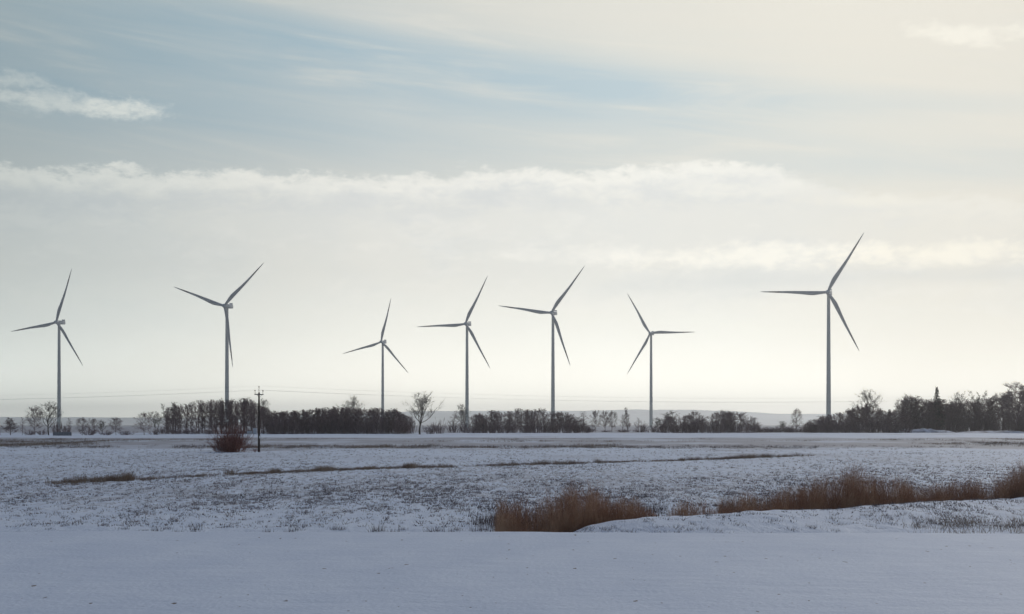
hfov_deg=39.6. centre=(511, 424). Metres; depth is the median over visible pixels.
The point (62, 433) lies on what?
concrete wall
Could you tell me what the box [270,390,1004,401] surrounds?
power line wire
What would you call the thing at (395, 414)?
bare tree
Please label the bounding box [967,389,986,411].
bare tree
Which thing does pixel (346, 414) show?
bare tree
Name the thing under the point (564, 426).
bush
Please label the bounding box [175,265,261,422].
wind turbine
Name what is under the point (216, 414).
bare tree
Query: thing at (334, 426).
bush
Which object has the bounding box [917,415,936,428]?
bush
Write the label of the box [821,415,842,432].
bush
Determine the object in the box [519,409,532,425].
bare tree
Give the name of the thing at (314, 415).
bare tree
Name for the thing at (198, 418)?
bare tree
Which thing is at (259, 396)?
utility pole
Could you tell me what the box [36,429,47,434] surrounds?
bush
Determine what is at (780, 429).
bush
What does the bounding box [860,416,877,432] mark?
bush
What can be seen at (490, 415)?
bare tree
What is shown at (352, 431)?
bush
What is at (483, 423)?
bare tree
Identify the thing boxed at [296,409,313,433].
bare tree
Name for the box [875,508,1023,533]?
tall bank grass
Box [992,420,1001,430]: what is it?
bush
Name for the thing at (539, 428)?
bush
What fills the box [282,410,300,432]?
bare tree
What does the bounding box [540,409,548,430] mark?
bare tree
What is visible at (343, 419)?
bush
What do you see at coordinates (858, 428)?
bush
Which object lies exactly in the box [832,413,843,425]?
bare tree
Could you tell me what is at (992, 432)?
snow bank
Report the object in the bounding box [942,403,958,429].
bare tree
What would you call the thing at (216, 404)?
bare tree
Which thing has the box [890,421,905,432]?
bush
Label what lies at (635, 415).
hills
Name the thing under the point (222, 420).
bare tree
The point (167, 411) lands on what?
bare tree
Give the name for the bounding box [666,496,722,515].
reed bed
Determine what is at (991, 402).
bare tree
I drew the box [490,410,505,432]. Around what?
bare tree
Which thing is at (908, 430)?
bush
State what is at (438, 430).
bush
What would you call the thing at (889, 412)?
bare tree
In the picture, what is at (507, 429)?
bush
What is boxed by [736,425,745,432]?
bush
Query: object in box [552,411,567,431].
bare tree
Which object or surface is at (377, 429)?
bush
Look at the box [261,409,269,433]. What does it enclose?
bare tree
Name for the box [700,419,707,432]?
bush
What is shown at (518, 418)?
bare tree
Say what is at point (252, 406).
bare tree
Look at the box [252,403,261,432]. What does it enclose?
bare tree
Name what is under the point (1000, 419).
bush
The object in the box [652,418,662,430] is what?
bare tree
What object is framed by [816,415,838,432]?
bush
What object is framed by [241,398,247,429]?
bare tree
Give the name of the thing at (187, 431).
bush
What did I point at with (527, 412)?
bare tree
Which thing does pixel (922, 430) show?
snow bank
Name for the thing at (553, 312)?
wind turbine
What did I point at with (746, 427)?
bush
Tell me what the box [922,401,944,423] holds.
bare tree
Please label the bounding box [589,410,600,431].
bare tree
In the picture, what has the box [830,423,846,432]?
bush
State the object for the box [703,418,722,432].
bush
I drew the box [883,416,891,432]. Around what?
bush
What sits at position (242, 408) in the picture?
bare tree
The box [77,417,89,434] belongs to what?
bare tree
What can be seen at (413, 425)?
bush
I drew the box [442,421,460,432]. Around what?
bush
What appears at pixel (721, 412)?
bare tree
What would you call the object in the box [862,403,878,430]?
bare tree
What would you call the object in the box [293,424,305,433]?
bush
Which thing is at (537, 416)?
bare tree
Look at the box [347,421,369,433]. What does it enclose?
bush
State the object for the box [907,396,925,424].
bare tree
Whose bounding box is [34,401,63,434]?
bare tree
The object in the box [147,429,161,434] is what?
bush
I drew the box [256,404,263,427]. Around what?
bare tree
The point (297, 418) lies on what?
bare tree
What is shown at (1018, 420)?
bush
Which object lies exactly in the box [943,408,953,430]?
bush
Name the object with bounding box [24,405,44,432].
bare tree
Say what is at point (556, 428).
bush
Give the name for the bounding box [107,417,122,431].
bare tree
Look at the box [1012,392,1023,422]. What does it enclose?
bare tree
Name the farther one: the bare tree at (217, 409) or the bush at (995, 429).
the bush at (995, 429)
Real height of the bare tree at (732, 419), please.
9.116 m
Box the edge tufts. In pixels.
[41,524,493,531]
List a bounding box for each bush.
[22,428,37,434]
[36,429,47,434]
[50,419,62,431]
[62,424,71,431]
[80,427,97,434]
[118,431,133,434]
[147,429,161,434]
[157,427,171,433]
[164,428,182,433]
[183,428,199,433]
[205,421,251,451]
[206,434,253,451]
[268,420,276,433]
[269,412,283,433]
[275,417,290,433]
[284,416,294,433]
[287,422,299,433]
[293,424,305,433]
[308,418,317,433]
[309,417,327,433]
[313,415,328,433]
[329,416,340,433]
[333,423,347,433]
[337,412,352,433]
[341,416,355,433]
[345,415,363,433]
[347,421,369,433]
[359,420,377,433]
[369,414,388,433]
[393,417,402,433]
[398,419,408,433]
[404,418,415,433]
[421,423,438,433]
[433,417,447,433]
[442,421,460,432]
[455,416,478,432]
[465,426,483,432]
[475,418,489,432]
[487,418,499,432]
[496,418,516,432]
[500,424,515,432]
[510,419,520,432]
[527,420,544,432]
[536,418,547,432]
[546,419,560,432]
[551,424,561,432]
[560,418,575,432]
[561,419,574,432]
[569,425,581,432]
[573,422,582,432]
[583,425,591,432]
[633,421,650,431]
[646,426,659,431]
[654,422,667,432]
[655,417,674,432]
[668,422,679,432]
[669,417,691,432]
[684,421,697,432]
[687,415,703,432]
[688,417,697,432]
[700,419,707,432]
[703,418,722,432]
[711,419,723,432]
[723,422,734,432]
[732,423,741,432]
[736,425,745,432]
[741,416,755,432]
[749,422,759,432]
[776,426,786,432]
[805,422,814,432]
[811,420,824,432]
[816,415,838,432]
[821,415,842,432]
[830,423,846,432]
[838,421,852,432]
[841,419,857,432]
[851,423,867,432]
[852,424,865,432]
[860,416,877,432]
[862,416,881,432]
[872,417,880,432]
[879,417,894,432]
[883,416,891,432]
[889,424,904,432]
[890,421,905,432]
[900,420,914,432]
[916,409,928,428]
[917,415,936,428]
[928,418,943,429]
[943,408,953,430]
[950,411,964,431]
[950,417,966,431]
[954,415,975,431]
[967,422,979,430]
[968,410,987,430]
[975,417,996,430]
[982,410,1001,430]
[987,419,997,430]
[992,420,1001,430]
[998,418,1012,430]
[1003,410,1014,429]
[1007,419,1023,430]
[1007,420,1020,430]
[1009,407,1023,430]
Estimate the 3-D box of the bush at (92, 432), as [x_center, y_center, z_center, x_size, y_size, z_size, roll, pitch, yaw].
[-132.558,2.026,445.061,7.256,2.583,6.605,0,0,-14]
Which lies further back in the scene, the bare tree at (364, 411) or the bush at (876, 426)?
the bush at (876, 426)
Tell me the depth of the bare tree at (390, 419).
500.91 m
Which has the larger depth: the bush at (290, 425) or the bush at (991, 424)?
the bush at (991, 424)
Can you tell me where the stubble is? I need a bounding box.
[0,449,1023,528]
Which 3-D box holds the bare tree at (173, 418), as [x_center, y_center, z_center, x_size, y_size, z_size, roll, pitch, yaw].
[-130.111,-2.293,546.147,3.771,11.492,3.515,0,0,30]
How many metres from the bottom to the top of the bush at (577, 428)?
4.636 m
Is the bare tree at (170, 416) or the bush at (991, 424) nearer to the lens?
the bare tree at (170, 416)
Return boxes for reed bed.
[489,472,658,531]
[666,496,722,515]
[715,453,1023,513]
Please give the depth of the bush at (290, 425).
495.89 m
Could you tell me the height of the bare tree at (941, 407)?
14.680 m
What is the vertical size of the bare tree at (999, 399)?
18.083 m
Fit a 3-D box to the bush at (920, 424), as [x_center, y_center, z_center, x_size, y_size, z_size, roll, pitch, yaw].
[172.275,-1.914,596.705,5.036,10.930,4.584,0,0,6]
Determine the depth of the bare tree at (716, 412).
576.78 m
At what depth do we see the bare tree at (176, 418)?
529.05 m
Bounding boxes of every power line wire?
[267,390,996,401]
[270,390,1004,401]
[271,386,1008,397]
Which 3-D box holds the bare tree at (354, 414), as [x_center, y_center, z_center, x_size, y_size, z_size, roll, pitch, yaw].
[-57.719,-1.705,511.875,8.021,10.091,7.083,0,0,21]
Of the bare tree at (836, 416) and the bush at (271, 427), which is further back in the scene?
the bare tree at (836, 416)
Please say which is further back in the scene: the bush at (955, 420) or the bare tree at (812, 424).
the bush at (955, 420)
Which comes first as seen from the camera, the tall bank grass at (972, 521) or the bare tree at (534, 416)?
the tall bank grass at (972, 521)
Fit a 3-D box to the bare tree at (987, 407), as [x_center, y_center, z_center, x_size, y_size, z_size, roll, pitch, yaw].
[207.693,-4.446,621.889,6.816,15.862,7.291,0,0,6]
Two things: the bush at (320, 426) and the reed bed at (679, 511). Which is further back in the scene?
the bush at (320, 426)
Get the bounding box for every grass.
[0,437,1023,447]
[45,452,814,485]
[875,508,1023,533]
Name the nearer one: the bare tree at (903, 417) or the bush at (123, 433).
the bush at (123, 433)
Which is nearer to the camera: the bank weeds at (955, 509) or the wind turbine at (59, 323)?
the bank weeds at (955, 509)
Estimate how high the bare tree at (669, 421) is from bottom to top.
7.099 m
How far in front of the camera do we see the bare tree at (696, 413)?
639.29 m
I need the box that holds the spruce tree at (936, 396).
[931,386,949,429]
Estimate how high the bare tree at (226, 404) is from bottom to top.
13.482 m
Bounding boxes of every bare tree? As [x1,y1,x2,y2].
[1,417,18,434]
[17,417,24,430]
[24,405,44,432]
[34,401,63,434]
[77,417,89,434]
[87,418,99,430]
[96,421,107,434]
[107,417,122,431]
[133,411,153,434]
[150,411,163,434]
[160,402,182,430]
[163,411,173,433]
[165,407,174,428]
[169,404,175,427]
[170,406,184,430]
[174,405,180,431]
[175,404,183,430]
[177,404,184,431]
[181,402,190,428]
[186,403,194,433]
[187,402,197,429]
[193,400,198,429]
[194,400,201,430]
[195,403,208,429]
[197,401,205,431]
[201,401,208,430]
[205,399,214,429]
[205,399,216,427]
[211,401,219,429]
[214,402,219,430]
[216,399,225,428]
[218,402,225,430]
[219,399,233,430]
[224,399,234,427]
[228,400,236,433]
[233,401,240,430]
[235,399,245,429]
[238,399,247,427]
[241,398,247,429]
[244,398,250,429]
[244,400,255,429]
[247,403,257,427]
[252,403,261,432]
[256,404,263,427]
[257,398,270,416]
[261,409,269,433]
[262,411,279,429]
[277,411,289,430]
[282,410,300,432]
[291,410,305,432]
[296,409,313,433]
[306,409,318,428]
[312,408,325,426]
[320,408,339,433]
[321,408,338,433]
[334,395,369,432]
[340,406,355,423]
[340,407,354,425]
[347,406,358,429]
[353,409,364,428]
[354,410,366,426]
[365,409,375,433]
[367,408,381,430]
[379,409,393,433]
[383,408,398,433]
[385,408,403,433]
[403,391,444,433]
[405,418,414,431]
[449,411,457,432]
[453,404,468,427]
[472,414,484,431]
[478,415,486,428]
[484,410,499,432]
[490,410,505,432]
[499,412,506,427]
[505,412,514,431]
[515,412,524,432]
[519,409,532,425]
[523,411,530,428]
[529,410,539,425]
[531,408,544,432]
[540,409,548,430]
[543,412,554,432]
[548,411,558,426]
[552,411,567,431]
[562,414,575,429]
[573,417,583,431]
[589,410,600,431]
[599,410,610,426]
[607,411,617,426]
[622,408,629,430]
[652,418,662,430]
[658,410,679,429]
[662,417,678,431]
[679,415,692,428]
[683,414,695,423]
[688,410,703,420]
[707,411,725,428]
[717,410,726,426]
[720,413,733,432]
[721,412,737,425]
[735,411,744,427]
[737,412,750,430]
[790,409,801,429]
[808,419,818,428]
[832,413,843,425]
[843,407,858,432]
[845,409,858,426]
[849,389,883,413]
[852,406,870,425]
[858,404,875,424]
[859,407,874,425]
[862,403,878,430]
[875,411,886,423]
[876,409,892,424]
[889,408,905,427]
[893,399,919,423]
[894,396,920,421]
[894,406,915,432]
[897,393,920,413]
[902,397,925,428]
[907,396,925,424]
[912,397,934,425]
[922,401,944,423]
[927,399,950,429]
[942,401,957,427]
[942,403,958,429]
[946,391,970,407]
[950,402,970,426]
[959,400,984,424]
[965,401,988,426]
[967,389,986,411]
[968,401,982,421]
[982,396,1002,426]
[982,397,993,421]
[992,392,1013,420]
[993,381,1023,430]
[996,393,1015,422]
[999,390,1015,421]
[1008,393,1016,419]
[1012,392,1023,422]
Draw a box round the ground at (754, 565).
[0,425,1023,613]
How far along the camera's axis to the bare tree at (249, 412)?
541.28 m
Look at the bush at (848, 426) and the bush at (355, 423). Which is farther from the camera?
the bush at (848, 426)
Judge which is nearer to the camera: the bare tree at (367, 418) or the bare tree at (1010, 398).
the bare tree at (367, 418)
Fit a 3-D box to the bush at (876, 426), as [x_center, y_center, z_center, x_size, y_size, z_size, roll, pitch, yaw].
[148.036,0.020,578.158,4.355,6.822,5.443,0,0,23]
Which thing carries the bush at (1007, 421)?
on the ground at (754, 565)
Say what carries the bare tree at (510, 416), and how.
on the ground at (754, 565)
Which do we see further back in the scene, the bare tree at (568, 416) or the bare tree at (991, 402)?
the bare tree at (991, 402)
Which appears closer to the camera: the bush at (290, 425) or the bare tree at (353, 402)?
the bush at (290, 425)
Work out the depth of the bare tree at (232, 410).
511.89 m
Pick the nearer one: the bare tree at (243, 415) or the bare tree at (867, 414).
the bare tree at (243, 415)
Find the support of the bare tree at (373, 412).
on the ground at (754, 565)
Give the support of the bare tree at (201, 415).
on the ground at (754, 565)
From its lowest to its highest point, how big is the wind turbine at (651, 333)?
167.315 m
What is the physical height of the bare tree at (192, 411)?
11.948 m
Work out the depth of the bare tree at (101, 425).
470.12 m
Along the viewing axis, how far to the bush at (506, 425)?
571.45 m
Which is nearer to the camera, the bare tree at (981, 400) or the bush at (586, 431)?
the bush at (586, 431)
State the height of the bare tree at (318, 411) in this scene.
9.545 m
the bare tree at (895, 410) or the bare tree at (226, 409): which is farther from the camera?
the bare tree at (895, 410)
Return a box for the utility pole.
[254,386,262,451]
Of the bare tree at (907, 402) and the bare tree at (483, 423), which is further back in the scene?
the bare tree at (907, 402)
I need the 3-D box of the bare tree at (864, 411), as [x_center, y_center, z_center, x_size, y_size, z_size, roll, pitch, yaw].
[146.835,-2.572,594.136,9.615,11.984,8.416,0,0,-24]
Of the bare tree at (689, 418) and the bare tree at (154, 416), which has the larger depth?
the bare tree at (689, 418)
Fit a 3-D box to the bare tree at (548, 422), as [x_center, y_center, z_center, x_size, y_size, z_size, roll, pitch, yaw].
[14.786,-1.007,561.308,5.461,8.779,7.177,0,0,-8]
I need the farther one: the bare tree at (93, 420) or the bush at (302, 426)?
the bush at (302, 426)
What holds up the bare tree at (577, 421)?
on the ground at (754, 565)
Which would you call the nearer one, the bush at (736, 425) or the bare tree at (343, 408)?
the bare tree at (343, 408)
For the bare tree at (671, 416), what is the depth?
639.02 m
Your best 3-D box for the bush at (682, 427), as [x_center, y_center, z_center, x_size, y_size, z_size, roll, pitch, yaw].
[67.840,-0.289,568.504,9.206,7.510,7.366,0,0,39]
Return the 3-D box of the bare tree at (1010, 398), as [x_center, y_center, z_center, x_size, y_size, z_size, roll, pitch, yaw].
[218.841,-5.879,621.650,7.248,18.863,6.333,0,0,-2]
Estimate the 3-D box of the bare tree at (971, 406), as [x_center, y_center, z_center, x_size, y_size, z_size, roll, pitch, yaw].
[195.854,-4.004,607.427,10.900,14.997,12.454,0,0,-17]
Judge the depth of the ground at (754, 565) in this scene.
37.63 m
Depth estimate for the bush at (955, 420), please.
603.93 m
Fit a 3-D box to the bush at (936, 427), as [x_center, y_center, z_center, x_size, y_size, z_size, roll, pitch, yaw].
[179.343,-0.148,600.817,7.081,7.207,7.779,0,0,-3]
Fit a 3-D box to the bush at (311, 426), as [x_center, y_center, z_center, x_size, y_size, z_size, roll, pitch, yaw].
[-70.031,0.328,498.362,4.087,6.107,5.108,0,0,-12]
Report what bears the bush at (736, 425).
on the ground at (754, 565)
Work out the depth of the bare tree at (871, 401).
680.79 m
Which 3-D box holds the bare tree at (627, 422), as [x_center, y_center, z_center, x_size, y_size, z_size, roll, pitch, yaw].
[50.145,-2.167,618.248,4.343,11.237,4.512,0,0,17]
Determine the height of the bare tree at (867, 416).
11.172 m
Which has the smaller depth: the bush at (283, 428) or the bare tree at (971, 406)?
the bush at (283, 428)
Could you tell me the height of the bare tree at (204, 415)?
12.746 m
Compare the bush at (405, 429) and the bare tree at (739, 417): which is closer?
the bush at (405, 429)
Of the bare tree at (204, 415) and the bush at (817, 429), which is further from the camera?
the bush at (817, 429)
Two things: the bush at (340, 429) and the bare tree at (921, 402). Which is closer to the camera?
the bush at (340, 429)
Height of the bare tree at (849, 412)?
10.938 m
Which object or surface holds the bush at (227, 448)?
on the ground at (754, 565)
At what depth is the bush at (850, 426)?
573.38 m
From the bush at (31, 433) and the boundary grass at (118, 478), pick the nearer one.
the boundary grass at (118, 478)
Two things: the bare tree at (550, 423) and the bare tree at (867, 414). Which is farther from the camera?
the bare tree at (867, 414)
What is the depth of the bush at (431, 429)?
504.21 m
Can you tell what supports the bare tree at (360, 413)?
on the ground at (754, 565)
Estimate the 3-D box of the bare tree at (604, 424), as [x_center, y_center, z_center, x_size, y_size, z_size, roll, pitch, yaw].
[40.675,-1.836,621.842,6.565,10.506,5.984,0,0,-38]
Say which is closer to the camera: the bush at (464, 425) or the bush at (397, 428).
the bush at (397, 428)
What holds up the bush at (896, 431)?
on the ground at (754, 565)
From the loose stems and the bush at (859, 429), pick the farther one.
the bush at (859, 429)
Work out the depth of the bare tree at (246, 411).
547.82 m
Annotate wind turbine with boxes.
[11,269,81,427]
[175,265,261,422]
[343,300,406,410]
[418,277,489,427]
[501,267,583,417]
[627,295,690,426]
[761,233,863,422]
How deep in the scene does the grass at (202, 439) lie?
229.18 m
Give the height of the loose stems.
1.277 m
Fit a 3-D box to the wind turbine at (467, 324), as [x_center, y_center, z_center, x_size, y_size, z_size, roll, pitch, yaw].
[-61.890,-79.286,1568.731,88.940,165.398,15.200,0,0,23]
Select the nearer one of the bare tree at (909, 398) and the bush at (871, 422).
the bush at (871, 422)
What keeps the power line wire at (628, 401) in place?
attached to the utility pole
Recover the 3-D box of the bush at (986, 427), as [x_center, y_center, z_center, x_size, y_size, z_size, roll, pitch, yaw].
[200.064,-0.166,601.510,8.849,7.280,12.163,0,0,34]
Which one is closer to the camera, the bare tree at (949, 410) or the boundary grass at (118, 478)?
the boundary grass at (118, 478)
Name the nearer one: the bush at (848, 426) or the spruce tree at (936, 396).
the bush at (848, 426)
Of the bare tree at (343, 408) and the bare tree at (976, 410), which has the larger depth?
the bare tree at (976, 410)
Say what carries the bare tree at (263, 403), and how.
on the ground at (754, 565)
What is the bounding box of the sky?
[0,0,1023,417]
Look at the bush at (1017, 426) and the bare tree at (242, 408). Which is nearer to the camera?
the bare tree at (242, 408)
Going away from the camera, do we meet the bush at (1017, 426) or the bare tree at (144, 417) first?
the bare tree at (144, 417)
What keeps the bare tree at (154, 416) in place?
on the ground at (754, 565)
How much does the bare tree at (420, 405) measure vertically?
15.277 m
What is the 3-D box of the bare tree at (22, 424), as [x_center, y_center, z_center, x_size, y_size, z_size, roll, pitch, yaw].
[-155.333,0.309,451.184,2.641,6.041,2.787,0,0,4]
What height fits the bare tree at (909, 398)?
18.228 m
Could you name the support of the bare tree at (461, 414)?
on the ground at (754, 565)
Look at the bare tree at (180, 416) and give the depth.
535.54 m
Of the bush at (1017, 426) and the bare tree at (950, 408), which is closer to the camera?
the bush at (1017, 426)
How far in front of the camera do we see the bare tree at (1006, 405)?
640.12 m
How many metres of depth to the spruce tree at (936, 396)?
605.31 m
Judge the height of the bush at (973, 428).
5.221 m
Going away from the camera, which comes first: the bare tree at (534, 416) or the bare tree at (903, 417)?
the bare tree at (903, 417)
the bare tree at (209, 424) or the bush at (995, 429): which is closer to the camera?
the bare tree at (209, 424)
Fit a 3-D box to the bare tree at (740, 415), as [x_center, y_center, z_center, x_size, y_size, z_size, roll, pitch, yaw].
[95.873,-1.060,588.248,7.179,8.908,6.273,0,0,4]
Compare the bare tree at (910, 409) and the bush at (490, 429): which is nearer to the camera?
the bush at (490, 429)
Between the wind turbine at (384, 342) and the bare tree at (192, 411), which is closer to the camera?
the bare tree at (192, 411)
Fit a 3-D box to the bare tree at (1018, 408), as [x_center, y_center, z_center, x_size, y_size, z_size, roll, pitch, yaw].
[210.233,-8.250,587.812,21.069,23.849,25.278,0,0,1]
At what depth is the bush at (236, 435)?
170.64 m
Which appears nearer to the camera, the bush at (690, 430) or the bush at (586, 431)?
the bush at (586, 431)
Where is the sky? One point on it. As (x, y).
(696, 159)
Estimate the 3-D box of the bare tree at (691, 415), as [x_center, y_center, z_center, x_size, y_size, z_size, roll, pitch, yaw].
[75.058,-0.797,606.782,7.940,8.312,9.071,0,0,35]
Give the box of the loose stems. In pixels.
[465,488,1023,531]
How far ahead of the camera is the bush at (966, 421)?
601.64 m
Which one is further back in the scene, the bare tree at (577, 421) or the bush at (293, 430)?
the bare tree at (577, 421)
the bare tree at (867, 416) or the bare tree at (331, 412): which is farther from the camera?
the bare tree at (867, 416)
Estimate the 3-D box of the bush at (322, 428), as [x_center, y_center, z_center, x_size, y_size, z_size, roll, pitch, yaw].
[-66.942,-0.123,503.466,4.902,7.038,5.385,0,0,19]
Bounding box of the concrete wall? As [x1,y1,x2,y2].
[53,432,71,435]
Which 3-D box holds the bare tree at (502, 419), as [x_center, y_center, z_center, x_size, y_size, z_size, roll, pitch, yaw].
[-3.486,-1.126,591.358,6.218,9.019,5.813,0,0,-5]
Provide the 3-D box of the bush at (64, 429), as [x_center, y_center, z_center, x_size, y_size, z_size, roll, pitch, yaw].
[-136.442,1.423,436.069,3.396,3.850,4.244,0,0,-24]
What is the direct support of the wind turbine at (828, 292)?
on the ground at (754, 565)
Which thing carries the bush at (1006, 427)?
on the ground at (754, 565)
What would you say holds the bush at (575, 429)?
on the ground at (754, 565)
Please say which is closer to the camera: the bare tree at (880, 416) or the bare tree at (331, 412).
the bare tree at (331, 412)
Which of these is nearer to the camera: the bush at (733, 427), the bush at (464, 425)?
the bush at (464, 425)
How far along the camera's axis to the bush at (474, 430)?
553.57 m
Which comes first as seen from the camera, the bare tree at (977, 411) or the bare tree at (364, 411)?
the bare tree at (364, 411)
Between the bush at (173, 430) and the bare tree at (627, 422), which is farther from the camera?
the bare tree at (627, 422)
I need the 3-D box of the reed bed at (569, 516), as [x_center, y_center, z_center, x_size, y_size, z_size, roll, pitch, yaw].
[2.152,2.491,45.320,2.742,2.316,9.574,0,0,37]
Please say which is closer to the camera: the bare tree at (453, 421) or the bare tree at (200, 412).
the bare tree at (200, 412)
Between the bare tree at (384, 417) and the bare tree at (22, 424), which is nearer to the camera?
the bare tree at (22, 424)
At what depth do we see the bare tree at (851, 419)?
592.07 m
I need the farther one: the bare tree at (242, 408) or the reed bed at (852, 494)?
the bare tree at (242, 408)
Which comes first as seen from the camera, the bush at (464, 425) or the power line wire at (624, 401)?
the power line wire at (624, 401)
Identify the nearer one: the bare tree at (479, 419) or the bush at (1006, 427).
the bare tree at (479, 419)
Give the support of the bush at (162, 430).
on the ground at (754, 565)
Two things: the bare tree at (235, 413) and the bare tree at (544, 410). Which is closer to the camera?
the bare tree at (235, 413)
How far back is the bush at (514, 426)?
558.98 m
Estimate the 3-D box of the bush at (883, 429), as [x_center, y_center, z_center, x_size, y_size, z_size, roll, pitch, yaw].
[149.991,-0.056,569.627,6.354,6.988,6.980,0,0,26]
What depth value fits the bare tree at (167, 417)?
505.54 m
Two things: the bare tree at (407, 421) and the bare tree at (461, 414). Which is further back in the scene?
the bare tree at (461, 414)
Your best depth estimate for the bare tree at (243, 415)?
514.94 m
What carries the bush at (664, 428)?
on the ground at (754, 565)
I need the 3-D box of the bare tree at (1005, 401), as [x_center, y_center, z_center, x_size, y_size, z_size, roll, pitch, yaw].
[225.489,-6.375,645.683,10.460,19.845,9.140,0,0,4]
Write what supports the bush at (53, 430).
on the ground at (754, 565)
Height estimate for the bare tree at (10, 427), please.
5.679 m
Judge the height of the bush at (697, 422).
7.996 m
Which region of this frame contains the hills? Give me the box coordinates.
[0,409,1001,424]
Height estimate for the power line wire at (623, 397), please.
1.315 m
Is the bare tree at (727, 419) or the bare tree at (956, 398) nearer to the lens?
the bare tree at (727, 419)
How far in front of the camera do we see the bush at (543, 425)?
570.40 m
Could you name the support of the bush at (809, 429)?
on the ground at (754, 565)
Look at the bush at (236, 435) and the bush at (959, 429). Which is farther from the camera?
the bush at (959, 429)
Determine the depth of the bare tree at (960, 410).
604.27 m
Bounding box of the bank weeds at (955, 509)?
[551,504,1023,532]
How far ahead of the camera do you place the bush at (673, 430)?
569.02 m
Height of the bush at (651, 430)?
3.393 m
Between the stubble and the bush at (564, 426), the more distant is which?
the bush at (564, 426)
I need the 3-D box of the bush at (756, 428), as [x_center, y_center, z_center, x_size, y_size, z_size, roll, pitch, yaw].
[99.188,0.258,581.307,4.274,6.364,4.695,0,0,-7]
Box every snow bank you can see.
[899,428,955,432]
[956,431,1023,432]
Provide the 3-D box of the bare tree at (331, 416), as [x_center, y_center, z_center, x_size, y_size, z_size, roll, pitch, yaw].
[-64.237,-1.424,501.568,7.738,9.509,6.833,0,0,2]
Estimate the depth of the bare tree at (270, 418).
510.59 m
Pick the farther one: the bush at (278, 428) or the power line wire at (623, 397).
the bush at (278, 428)
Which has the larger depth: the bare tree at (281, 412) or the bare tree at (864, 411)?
the bare tree at (864, 411)
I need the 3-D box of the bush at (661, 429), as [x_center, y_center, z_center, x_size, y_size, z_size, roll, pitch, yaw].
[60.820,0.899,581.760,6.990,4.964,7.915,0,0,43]
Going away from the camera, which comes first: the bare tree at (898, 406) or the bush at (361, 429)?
the bush at (361, 429)
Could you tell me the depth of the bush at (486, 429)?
560.57 m
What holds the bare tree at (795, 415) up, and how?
on the ground at (754, 565)
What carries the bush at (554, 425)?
on the ground at (754, 565)
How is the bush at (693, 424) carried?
on the ground at (754, 565)
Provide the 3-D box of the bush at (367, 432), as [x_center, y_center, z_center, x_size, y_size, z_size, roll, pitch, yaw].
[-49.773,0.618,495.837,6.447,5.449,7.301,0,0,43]
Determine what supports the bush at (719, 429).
on the ground at (754, 565)
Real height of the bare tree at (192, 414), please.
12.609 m
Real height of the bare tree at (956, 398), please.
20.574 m
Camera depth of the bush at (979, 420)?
606.55 m
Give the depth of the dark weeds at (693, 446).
203.90 m
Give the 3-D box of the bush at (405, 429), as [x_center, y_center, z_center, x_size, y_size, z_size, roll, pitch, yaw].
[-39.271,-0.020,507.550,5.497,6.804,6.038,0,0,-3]
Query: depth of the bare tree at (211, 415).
511.02 m
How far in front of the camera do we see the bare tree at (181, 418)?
528.81 m
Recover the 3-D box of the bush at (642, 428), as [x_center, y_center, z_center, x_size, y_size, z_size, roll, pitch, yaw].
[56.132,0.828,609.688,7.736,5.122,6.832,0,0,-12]
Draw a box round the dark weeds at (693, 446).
[1,441,1021,449]
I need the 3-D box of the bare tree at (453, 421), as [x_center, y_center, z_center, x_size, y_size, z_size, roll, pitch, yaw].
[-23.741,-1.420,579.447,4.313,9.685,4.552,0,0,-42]
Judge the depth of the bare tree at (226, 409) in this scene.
517.61 m
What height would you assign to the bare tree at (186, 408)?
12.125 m
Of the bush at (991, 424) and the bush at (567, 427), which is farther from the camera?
the bush at (991, 424)
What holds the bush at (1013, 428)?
on the ground at (754, 565)
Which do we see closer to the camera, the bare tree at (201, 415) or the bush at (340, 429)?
the bush at (340, 429)
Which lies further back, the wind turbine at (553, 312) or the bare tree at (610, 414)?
the wind turbine at (553, 312)
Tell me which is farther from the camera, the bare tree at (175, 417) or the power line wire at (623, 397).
the bare tree at (175, 417)
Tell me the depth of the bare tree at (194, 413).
558.30 m
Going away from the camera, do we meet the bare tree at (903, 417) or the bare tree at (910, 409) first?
the bare tree at (903, 417)
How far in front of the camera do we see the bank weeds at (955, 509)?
45.02 m
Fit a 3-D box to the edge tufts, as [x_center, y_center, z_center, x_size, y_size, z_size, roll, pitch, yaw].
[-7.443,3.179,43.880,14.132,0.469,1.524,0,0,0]

